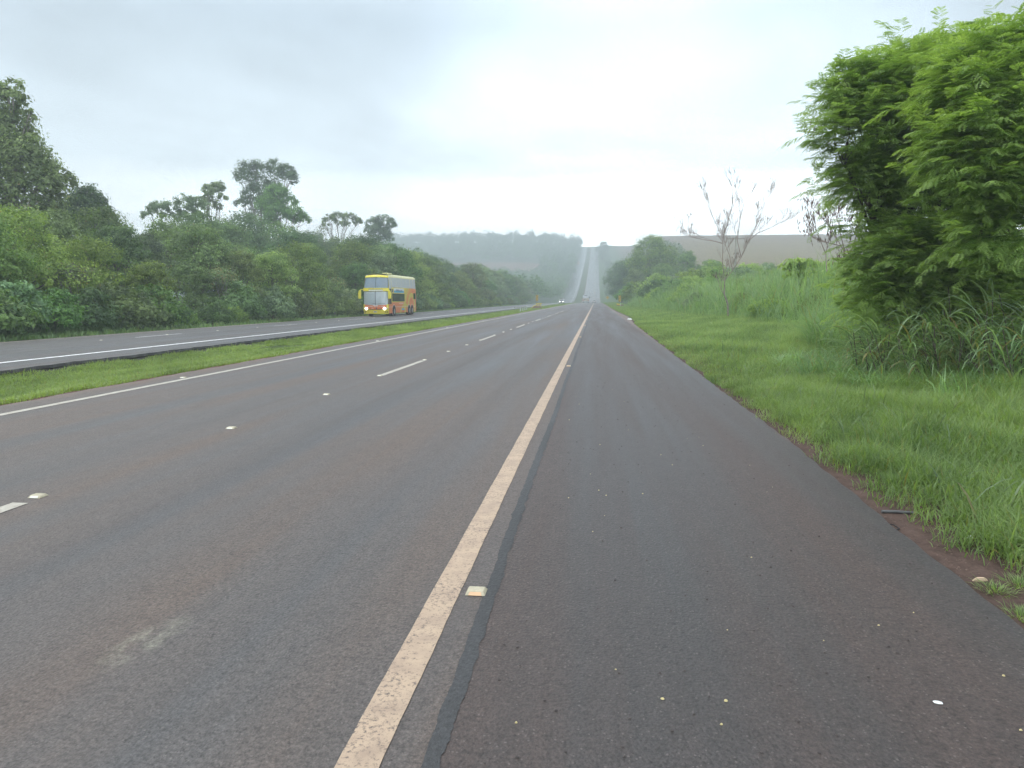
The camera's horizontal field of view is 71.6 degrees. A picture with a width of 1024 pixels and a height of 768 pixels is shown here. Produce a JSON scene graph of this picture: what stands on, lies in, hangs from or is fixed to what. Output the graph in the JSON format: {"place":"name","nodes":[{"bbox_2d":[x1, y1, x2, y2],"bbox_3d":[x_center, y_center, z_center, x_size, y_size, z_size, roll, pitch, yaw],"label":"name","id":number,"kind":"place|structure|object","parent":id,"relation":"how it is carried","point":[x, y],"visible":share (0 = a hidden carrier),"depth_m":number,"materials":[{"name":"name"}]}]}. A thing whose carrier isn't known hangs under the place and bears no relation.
{"place":"outdoors","nodes":[
{"label":"outdoors","id":0,"kind":"place"},
{"bbox_2d":[0,326,440,404],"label":"median grass","id":1,"kind":"structure","parent":0,"point":[94,378],"depth_m":19.08,"materials":[{"name":"plant"}]},
{"bbox_2d":[0,247,587,373],"bbox_3d":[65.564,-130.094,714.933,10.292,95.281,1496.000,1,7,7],"label":"road","id":2,"kind":"structure","parent":0,"point":[25,350],"depth_m":30.98,"materials":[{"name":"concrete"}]},
{"bbox_2d":[0,253,585,362],"bbox_3d":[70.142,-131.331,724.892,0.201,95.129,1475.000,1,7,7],"label":"edge line","id":3,"kind":"object","parent":2,"relation":"on","point":[211,340],"visible":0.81,"depth_m":27.41,"materials":[{"name":"paint"}]},
{"bbox_2d":[358,273,415,315],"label":"double decker bus","id":4,"kind":"object","parent":2,"relation":"on","point":[388,294],"visible":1,"depth_m":72.41,"materials":[{"name":"yellow metal"}]},
{"bbox_2d":[351,303,571,332],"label":"median grass","id":5,"kind":"structure","parent":0,"point":[446,322],"depth_m":57.38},
{"bbox_2d":[0,247,1023,767],"bbox_3d":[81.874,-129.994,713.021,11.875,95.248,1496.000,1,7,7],"label":"road","id":6,"kind":"structure","parent":0,"point":[188,579],"depth_m":3.96,"materials":[{"name":"asphalt"}]},
{"bbox_2d":[0,247,591,415],"bbox_3d":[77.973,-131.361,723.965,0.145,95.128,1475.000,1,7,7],"label":"road edge line","id":7,"kind":"object","parent":6,"relation":"on","point":[203,375],"visible":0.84,"depth_m":13.65,"materials":[{"name":"white paint"}]},
{"bbox_2d":[334,264,595,767],"bbox_3d":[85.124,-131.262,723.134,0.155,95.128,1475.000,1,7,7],"label":"edge line","id":8,"kind":"object","parent":6,"relation":"on","point":[368,743],"visible":0.91,"depth_m":3.34,"materials":[{"name":"beige paint"}]},
{"bbox_2d":[465,586,486,595],"bbox_3d":[-0.190,1.100,3.782,0.107,0.020,0.100,1,7,7],"label":"road stud","id":9,"kind":"object","parent":6,"relation":"on","point":[475,591],"visible":1,"depth_m":3.76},
{"bbox_2d":[420,305,593,767],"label":"road joint","id":10,"kind":"object","parent":6,"relation":"on","point":[446,719],"visible":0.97,"depth_m":3.33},
{"bbox_2d":[483,373,1022,767],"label":"grit","id":11,"kind":"object","parent":6,"relation":"on","point":[760,752],"visible":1,"depth_m":3.14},
{"bbox_2d":[0,234,1023,628],"bbox_3d":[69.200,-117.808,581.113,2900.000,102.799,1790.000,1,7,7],"label":"ground","id":12,"kind":"structure","parent":0,"point":[768,248],"depth_m":19.49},
{"bbox_2d":[0,246,38,301],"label":"forest tree","id":13,"kind":"object","parent":12,"relation":"on","point":[10,275],"visible":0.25,"depth_m":34.07,"materials":[{"name":"green plant"}]},
{"bbox_2d":[0,287,46,335],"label":"shrub","id":14,"kind":"object","parent":12,"relation":"on","point":[8,305],"visible":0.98,"depth_m":30.72,"materials":[{"name":"green plant"}]},
{"bbox_2d":[0,211,55,298],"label":"forest tree","id":15,"kind":"object","parent":12,"relation":"on","point":[29,260],"visible":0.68,"depth_m":33.75,"materials":[{"name":"green plant"}]},
{"bbox_2d":[0,276,59,336],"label":"shrub","id":16,"kind":"object","parent":12,"relation":"on","point":[30,289],"visible":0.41,"depth_m":32.67,"materials":[{"name":"green plant"}]},
{"bbox_2d":[0,75,82,241],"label":"vine draped tree","id":17,"kind":"object","parent":12,"relation":"on","point":[21,154],"visible":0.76,"depth_m":49.76,"materials":[{"name":"green plant"}]},
{"bbox_2d":[19,248,80,303],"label":"forest tree","id":18,"kind":"object","parent":12,"relation":"on","point":[41,282],"visible":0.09,"depth_m":39.02,"materials":[{"name":"green plant"}]},
{"bbox_2d":[0,202,111,293],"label":"forest tree","id":19,"kind":"object","parent":12,"relation":"on","point":[32,239],"visible":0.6,"depth_m":37.34,"materials":[{"name":"green plant"}]},
{"bbox_2d":[26,287,91,330],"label":"shrub","id":20,"kind":"object","parent":12,"relation":"on","point":[72,317],"visible":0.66,"depth_m":34.42,"materials":[{"name":"green plant"}]},
{"bbox_2d":[0,315,126,338],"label":"reed bed","id":21,"kind":"object","parent":12,"relation":"on","point":[60,328],"visible":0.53,"depth_m":35.35,"materials":[{"name":"green plant"}]},
{"bbox_2d":[18,206,118,294],"bbox_3d":[-29.944,-7.778,46.871,7.572,7.943,5.637,-3,7,-22],"label":"forest tree","id":22,"kind":"object","parent":12,"relation":"on","point":[64,227],"visible":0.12,"depth_m":45.88,"materials":[{"name":"green plant"}]},
{"bbox_2d":[41,260,95,301],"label":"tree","id":23,"kind":"object","parent":12,"relation":"on","point":[75,275],"visible":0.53,"depth_m":38.69,"materials":[{"name":"green plant"}]},
{"bbox_2d":[63,182,114,229],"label":"domed tree","id":24,"kind":"object","parent":12,"relation":"on","point":[87,195],"visible":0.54,"depth_m":62.95,"materials":[{"name":"green plant"}]},
{"bbox_2d":[56,287,125,328],"bbox_3d":[-22.479,-3.694,37.896,3.626,2.984,4.654,1,7,8],"label":"shrub","id":25,"kind":"object","parent":12,"relation":"on","point":[88,295],"visible":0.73,"depth_m":37.19,"materials":[{"name":"green plant"}]},
{"bbox_2d":[52,233,140,311],"bbox_3d":[-24.431,-5.947,41.770,5.942,5.847,6.690,-2,7,-16],"label":"forest tree","id":26,"kind":"object","parent":12,"relation":"on","point":[97,246],"visible":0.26,"depth_m":41.15,"materials":[{"name":"green plant"}]},
{"bbox_2d":[60,201,156,290],"bbox_3d":[-33.754,-10.081,58.490,10.950,9.570,9.724,-1,7,-9],"label":"forest tree","id":27,"kind":"object","parent":12,"relation":"on","point":[87,216],"visible":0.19,"depth_m":56.93,"materials":[{"name":"green plant"}]},
{"bbox_2d":[76,220,155,296],"bbox_3d":[-27.981,-7.945,50.202,6.476,7.612,6.487,0,7,-3],"label":"forest tree","id":28,"kind":"object","parent":12,"relation":"on","point":[121,239],"visible":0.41,"depth_m":49.66,"materials":[{"name":"green plant"}]},
{"bbox_2d":[80,282,165,327],"bbox_3d":[-22.340,-4.101,39.971,5.105,3.272,3.977,-2,7,-17],"label":"shrub","id":29,"kind":"object","parent":12,"relation":"on","point":[149,314],"visible":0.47,"depth_m":39.75,"materials":[{"name":"green plant"}]},
{"bbox_2d":[120,290,175,329],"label":"shrub","id":30,"kind":"object","parent":12,"relation":"on","point":[163,315],"visible":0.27,"depth_m":42.05,"materials":[{"name":"green plant"}]},
{"bbox_2d":[120,258,180,325],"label":"forest tree","id":31,"kind":"object","parent":12,"relation":"on","point":[148,271],"visible":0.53,"depth_m":44.74,"materials":[{"name":"green plant"}]},
{"bbox_2d":[127,230,187,290],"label":"forest tree","id":32,"kind":"object","parent":12,"relation":"on","point":[156,246],"visible":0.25,"depth_m":63.86,"materials":[{"name":"green plant"}]},
{"bbox_2d":[129,283,196,326],"bbox_3d":[-22.076,-4.612,43.968,5.176,3.318,4.032,5,9,37],"label":"shrub","id":33,"kind":"object","parent":12,"relation":"on","point":[177,308],"visible":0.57,"depth_m":43.37,"materials":[{"name":"green plant"}]},
{"bbox_2d":[143,211,188,290],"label":"forest tree","id":34,"kind":"object","parent":12,"relation":"on","point":[165,227],"visible":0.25,"depth_m":78.05,"materials":[{"name":"green plant"}]},
{"bbox_2d":[139,193,210,298],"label":"airy tree","id":35,"kind":"object","parent":12,"relation":"on","point":[190,206],"visible":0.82,"depth_m":94.77,"materials":[{"name":"green plant"}]},
{"bbox_2d":[179,266,219,310],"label":"forest tree","id":36,"kind":"object","parent":12,"relation":"on","point":[200,278],"visible":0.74,"depth_m":53.47,"materials":[{"name":"green plant"}]},
{"bbox_2d":[160,219,245,313],"bbox_3d":[-25.145,-9.158,58.077,7.343,8.297,9.633,-3,7,-21],"label":"forest tree","id":37,"kind":"object","parent":12,"relation":"on","point":[187,265],"visible":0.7,"depth_m":56.96,"materials":[{"name":"green plant"}]},
{"bbox_2d":[163,208,250,295],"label":"forest tree","id":38,"kind":"object","parent":12,"relation":"on","point":[191,217],"visible":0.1,"depth_m":71.09,"materials":[{"name":"green plant"}]},
{"bbox_2d":[172,229,251,298],"bbox_3d":[-27.647,-10.209,65.574,6.825,8.495,7.192,5,8,36],"label":"forest tree","id":39,"kind":"object","parent":12,"relation":"on","point":[222,236],"visible":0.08,"depth_m":64.73,"materials":[{"name":"green plant"}]},
{"bbox_2d":[197,180,228,221],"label":"airy tree","id":40,"kind":"object","parent":12,"relation":"on","point":[216,186],"visible":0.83,"depth_m":100.86,"materials":[{"name":"green plant"}]},
{"bbox_2d":[189,297,237,326],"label":"shrub","id":41,"kind":"object","parent":12,"relation":"on","point":[221,310],"visible":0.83,"depth_m":48.40,"materials":[{"name":"green plant"}]},
{"bbox_2d":[178,218,253,280],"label":"forest tree","id":42,"kind":"object","parent":12,"relation":"on","point":[234,233],"visible":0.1,"depth_m":88.26,"materials":[{"name":"green plant"}]},
{"bbox_2d":[205,264,238,298],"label":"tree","id":43,"kind":"object","parent":12,"relation":"on","point":[221,271],"visible":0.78,"depth_m":54.49,"materials":[{"name":"green plant"}]},
{"bbox_2d":[217,306,250,323],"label":"shrub","id":44,"kind":"object","parent":12,"relation":"on","point":[244,316],"visible":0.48,"depth_m":52.02,"materials":[{"name":"green plant"}]},
{"bbox_2d":[210,247,269,304],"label":"forest tree","id":45,"kind":"object","parent":12,"relation":"on","point":[245,260],"visible":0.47,"depth_m":57.76,"materials":[{"name":"green plant"}]},
{"bbox_2d":[217,277,273,319],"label":"shrub","id":46,"kind":"object","parent":12,"relation":"on","point":[246,298],"visible":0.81,"depth_m":53.74,"materials":[{"name":"green plant"}]},
{"bbox_2d":[214,208,282,255],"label":"forest tree","id":47,"kind":"object","parent":12,"relation":"on","point":[259,241],"visible":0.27,"depth_m":96.50,"materials":[{"name":"green plant"}]},
{"bbox_2d":[0,303,525,341],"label":"verge grass","id":48,"kind":"structure","parent":12,"relation":"on","point":[5,338],"depth_m":43.65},
{"bbox_2d":[230,157,300,244],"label":"emergent tree","id":49,"kind":"object","parent":12,"relation":"on","point":[280,170],"visible":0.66,"depth_m":130.06,"materials":[{"name":"green plant"}]},
{"bbox_2d":[244,246,303,318],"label":"forest tree","id":50,"kind":"object","parent":12,"relation":"on","point":[269,261],"visible":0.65,"depth_m":63.14,"materials":[{"name":"green plant"}]},
{"bbox_2d":[243,220,304,253],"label":"forest tree","id":51,"kind":"object","parent":12,"relation":"on","point":[273,230],"visible":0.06,"depth_m":107.33,"materials":[{"name":"green plant"}]},
{"bbox_2d":[250,283,298,320],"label":"shrub","id":52,"kind":"object","parent":12,"relation":"on","point":[281,307],"visible":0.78,"depth_m":57.52,"materials":[{"name":"green plant"}]},
{"bbox_2d":[253,181,311,243],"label":"emergent tree","id":53,"kind":"object","parent":12,"relation":"on","point":[274,209],"visible":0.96,"depth_m":117.61,"materials":[{"name":"green plant"}]},
{"bbox_2d":[259,227,332,284],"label":"forest tree","id":54,"kind":"object","parent":12,"relation":"on","point":[298,237],"visible":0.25,"depth_m":79.45,"materials":[{"name":"green plant"}]},
{"bbox_2d":[264,240,336,316],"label":"forest tree","id":55,"kind":"object","parent":12,"relation":"on","point":[308,264],"visible":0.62,"depth_m":69.54,"materials":[{"name":"green plant"}]},
{"bbox_2d":[278,288,327,317],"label":"shrub","id":56,"kind":"object","parent":12,"relation":"on","point":[307,301],"visible":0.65,"depth_m":63.69,"materials":[{"name":"green plant"}]},
{"bbox_2d":[287,242,343,301],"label":"forest tree","id":57,"kind":"object","parent":12,"relation":"on","point":[321,259],"visible":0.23,"depth_m":75.10,"materials":[{"name":"green plant"}]},
{"bbox_2d":[307,293,348,315],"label":"shrub","id":58,"kind":"object","parent":12,"relation":"on","point":[335,305],"visible":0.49,"depth_m":70.64,"materials":[{"name":"green plant"}]},
{"bbox_2d":[321,210,362,241],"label":"umbrella tree","id":59,"kind":"object","parent":12,"relation":"on","point":[334,217],"visible":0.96,"depth_m":161.87,"materials":[{"name":"green plant"}]},
{"bbox_2d":[331,286,363,310],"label":"shrub","id":60,"kind":"object","parent":12,"relation":"on","point":[347,293],"visible":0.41,"depth_m":76.60,"materials":[{"name":"green plant"}]},
{"bbox_2d":[336,296,362,315],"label":"shrub","id":61,"kind":"object","parent":12,"relation":"on","point":[351,308],"visible":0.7,"depth_m":74.17,"materials":[{"name":"green plant"}]},
{"bbox_2d":[335,260,369,312],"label":"forest tree","id":62,"kind":"object","parent":12,"relation":"on","point":[358,271],"visible":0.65,"depth_m":82.81,"materials":[{"name":"green plant"}]},
{"bbox_2d":[324,239,381,290],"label":"forest tree","id":63,"kind":"object","parent":12,"relation":"on","point":[356,253],"visible":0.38,"depth_m":87.81,"materials":[{"name":"green plant"}]},
{"bbox_2d":[324,233,402,275],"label":"forest tree","id":64,"kind":"object","parent":12,"relation":"on","point":[361,238],"visible":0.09,"depth_m":101.68,"materials":[{"name":"green plant"}]},
{"bbox_2d":[348,244,399,286],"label":"forest tree","id":65,"kind":"object","parent":12,"relation":"on","point":[387,257],"visible":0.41,"depth_m":96.06,"materials":[{"name":"green plant"}]},
{"bbox_2d":[363,214,398,242],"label":"emergent tree","id":66,"kind":"object","parent":12,"relation":"on","point":[379,228],"visible":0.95,"depth_m":168.83,"materials":[{"name":"green plant"}]},
{"bbox_2d":[364,241,425,299],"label":"forest tree","id":67,"kind":"object","parent":12,"relation":"on","point":[404,257],"visible":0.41,"depth_m":101.85,"materials":[{"name":"green plant"}]},
{"bbox_2d":[398,250,439,298],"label":"forest tree","id":68,"kind":"object","parent":12,"relation":"on","point":[428,284],"visible":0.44,"depth_m":115.36,"materials":[{"name":"green plant"}]},
{"bbox_2d":[417,266,453,302],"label":"forest tree","id":69,"kind":"object","parent":12,"relation":"on","point":[442,286],"visible":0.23,"depth_m":123.78,"materials":[{"name":"green plant"}]},
{"bbox_2d":[433,259,458,294],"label":"forest tree","id":70,"kind":"object","parent":12,"relation":"on","point":[442,271],"visible":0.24,"depth_m":138.33,"materials":[{"name":"green plant"}]},
{"bbox_2d":[445,271,481,300],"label":"forest tree","id":71,"kind":"object","parent":12,"relation":"on","point":[462,281],"visible":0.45,"depth_m":153.89,"materials":[{"name":"green plant"}]},
{"bbox_2d":[461,262,502,306],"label":"forest tree","id":72,"kind":"object","parent":12,"relation":"on","point":[475,281],"visible":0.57,"depth_m":168.59,"materials":[{"name":"green plant"}]},
{"bbox_2d":[383,228,582,274],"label":"forest hill","id":73,"kind":"structure","parent":12,"relation":"on","point":[438,243],"depth_m":960.27,"materials":[{"name":"green plant"}]},
{"bbox_2d":[491,266,571,297],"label":"forest","id":74,"kind":"object","parent":12,"relation":"on","point":[545,285],"visible":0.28,"depth_m":532.61,"materials":[{"name":"green plant"}]},
{"bbox_2d":[601,260,632,301],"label":"forest tree","id":75,"kind":"object","parent":12,"relation":"on","point":[615,270],"visible":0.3,"depth_m":255.16,"materials":[{"name":"green plant"}]},
{"bbox_2d":[621,280,642,300],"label":"shrub","id":76,"kind":"object","parent":12,"relation":"on","point":[628,291],"visible":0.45,"depth_m":159.84,"materials":[{"name":"green plant"}]},
{"bbox_2d":[622,268,646,294],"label":"forest tree","id":77,"kind":"object","parent":12,"relation":"on","point":[633,275],"visible":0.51,"depth_m":190.45,"materials":[{"name":"green plant"}]},
{"bbox_2d":[603,239,689,297],"bbox_3d":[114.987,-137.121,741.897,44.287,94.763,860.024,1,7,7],"label":"roadside wood","id":78,"kind":"object","parent":12,"relation":"on","point":[680,249],"visible":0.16,"depth_m":500.47,"materials":[{"name":"green plant"}]},
{"bbox_2d":[635,278,669,297],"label":"shrub","id":79,"kind":"object","parent":12,"relation":"on","point":[645,288],"visible":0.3,"depth_m":124.24,"materials":[{"name":"green plant"}]},
{"bbox_2d":[621,234,686,281],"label":"forest tree","id":80,"kind":"object","parent":12,"relation":"on","point":[648,264],"visible":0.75,"depth_m":196.35,"materials":[{"name":"green plant"}]},
{"bbox_2d":[650,278,683,300],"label":"shrub","id":81,"kind":"object","parent":12,"relation":"on","point":[668,282],"visible":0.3,"depth_m":104.67,"materials":[{"name":"green plant"}]},
{"bbox_2d":[604,302,751,321],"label":"verge grass","id":82,"kind":"structure","parent":12,"relation":"on","point":[625,309],"depth_m":66.00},
{"bbox_2d":[675,250,701,274],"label":"forest tree","id":83,"kind":"object","parent":12,"relation":"on","point":[685,258],"visible":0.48,"depth_m":184.49,"materials":[{"name":"green plant"}]},
{"bbox_2d":[687,259,731,278],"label":"shrub","id":84,"kind":"object","parent":12,"relation":"on","point":[708,268],"visible":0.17,"depth_m":122.68,"materials":[{"name":"green plant"}]},
{"bbox_2d":[673,167,800,315],"bbox_3d":[13.726,-8.536,43.924,8.589,9.365,3.582,0,7,-2],"label":"bare tree","id":85,"kind":"object","parent":12,"relation":"on","point":[724,223],"visible":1,"depth_m":43.99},
{"bbox_2d":[745,296,792,317],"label":"bush","id":86,"kind":"object","parent":12,"relation":"on","point":[751,308],"visible":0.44,"depth_m":38.10,"materials":[{"name":"green plant"}]},
{"bbox_2d":[777,258,818,294],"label":"broadleaf sapling","id":87,"kind":"object","parent":12,"relation":"on","point":[789,262],"visible":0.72,"depth_m":39.52,"materials":[{"name":"green plant"}]},
{"bbox_2d":[627,236,1023,327],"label":"tall grass","id":88,"kind":"structure","parent":12,"relation":"on","point":[779,286],"depth_m":46.05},
{"bbox_2d":[797,193,865,304],"bbox_3d":[10.874,-3.948,23.329,3.032,5.134,2.915,3,7,22],"label":"bare tree","id":89,"kind":"object","parent":12,"relation":"on","point":[810,228],"visible":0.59,"depth_m":23.48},
{"bbox_2d":[655,322,1023,522],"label":"verge weeds","id":90,"kind":"object","parent":12,"relation":"on","point":[989,488],"visible":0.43,"depth_m":8.33,"materials":[{"name":"green plant"}]},
{"bbox_2d":[811,304,941,365],"bbox_3d":[7.107,-0.879,13.967,2.334,1.398,2.094,1,7,7],"label":"reed clump","id":91,"kind":"object","parent":12,"relation":"on","point":[870,337],"visible":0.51,"depth_m":13.93,"materials":[{"name":"green plant"}]},
{"bbox_2d":[813,317,949,373],"bbox_3d":[6.544,-0.558,12.460,2.524,1.231,2.150,4,8,30],"label":"reed clump","id":92,"kind":"object","parent":12,"relation":"on","point":[874,352],"visible":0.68,"depth_m":12.60,"materials":[{"name":"green plant"}]},
{"bbox_2d":[746,407,1022,620],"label":"gravel","id":93,"kind":"structure","parent":12,"relation":"on","point":[921,529],"depth_m":4.85,"materials":[{"name":"gravel"}]},
{"bbox_2d":[758,340,1023,397],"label":"reedy undergrowth","id":94,"kind":"object","parent":12,"relation":"on","point":[820,363],"visible":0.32,"depth_m":12.40,"materials":[{"name":"green plant"}]},
{"bbox_2d":[777,296,1023,357],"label":"tall grass","id":95,"kind":"structure","parent":12,"relation":"on","point":[811,329],"depth_m":19.00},
{"bbox_2d":[779,6,1023,341],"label":"feathery tree","id":96,"kind":"object","parent":12,"relation":"on","point":[863,92],"visible":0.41,"depth_m":14.28,"materials":[{"name":"green plant"}]},
{"bbox_2d":[813,198,1023,359],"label":"feathery tree","id":97,"kind":"object","parent":12,"relation":"on","point":[896,253],"visible":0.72,"depth_m":13.65,"materials":[{"name":"green plant"}]},
{"bbox_2d":[863,305,997,383],"bbox_3d":[6.894,-0.565,11.474,2.445,1.409,1.906,1,7,7],"label":"reed clump","id":98,"kind":"object","parent":12,"relation":"on","point":[934,349],"visible":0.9,"depth_m":11.43,"materials":[{"name":"green plant"}]},
{"bbox_2d":[860,264,1017,362],"bbox_3d":[7.805,-1.221,13.411,2.938,2.049,2.256,3,7,25],"label":"reed clump","id":99,"kind":"object","parent":12,"relation":"on","point":[936,314],"visible":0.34,"depth_m":13.19,"materials":[{"name":"green plant"}]},
{"bbox_2d":[862,0,1023,283],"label":"feathery tree","id":100,"kind":"object","parent":12,"relation":"on","point":[975,99],"visible":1,"depth_m":11.03,"materials":[{"name":"green plant"}]},
{"bbox_2d":[873,277,1014,370],"bbox_3d":[7.414,-0.895,12.017,2.848,1.805,2.016,1,7,7],"label":"reed clump","id":101,"kind":"object","parent":12,"relation":"on","point":[971,333],"visible":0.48,"depth_m":11.94,"materials":[{"name":"green plant"}]},
{"bbox_2d":[912,293,1023,381],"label":"reed clump","id":102,"kind":"object","parent":12,"relation":"on","point":[1017,358],"visible":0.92,"depth_m":10.68,"materials":[{"name":"green plant"}]},
{"bbox_2d":[927,271,1023,375],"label":"reed clump","id":103,"kind":"object","parent":12,"relation":"on","point":[1015,318],"visible":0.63,"depth_m":11.31,"materials":[{"name":"green plant"}]},
{"bbox_2d":[970,575,1023,597],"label":"grass tuft","id":104,"kind":"object","parent":12,"relation":"on","point":[993,587],"visible":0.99,"depth_m":3.88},
{"bbox_2d":[0,0,1023,246],"label":"sky","id":105,"kind":"structure","parent":0,"point":[596,121],"materials":[{"name":"white"}]},
{"bbox_2d":[633,312,898,387],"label":"verge grass","id":106,"kind":"structure","parent":0,"point":[693,329],"depth_m":21.67,"materials":[{"name":"plant"}]},
{"bbox_2d":[718,355,1023,573],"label":"verge grass","id":107,"kind":"structure","parent":0,"point":[986,429],"depth_m":7.29,"materials":[{"name":"plant"}]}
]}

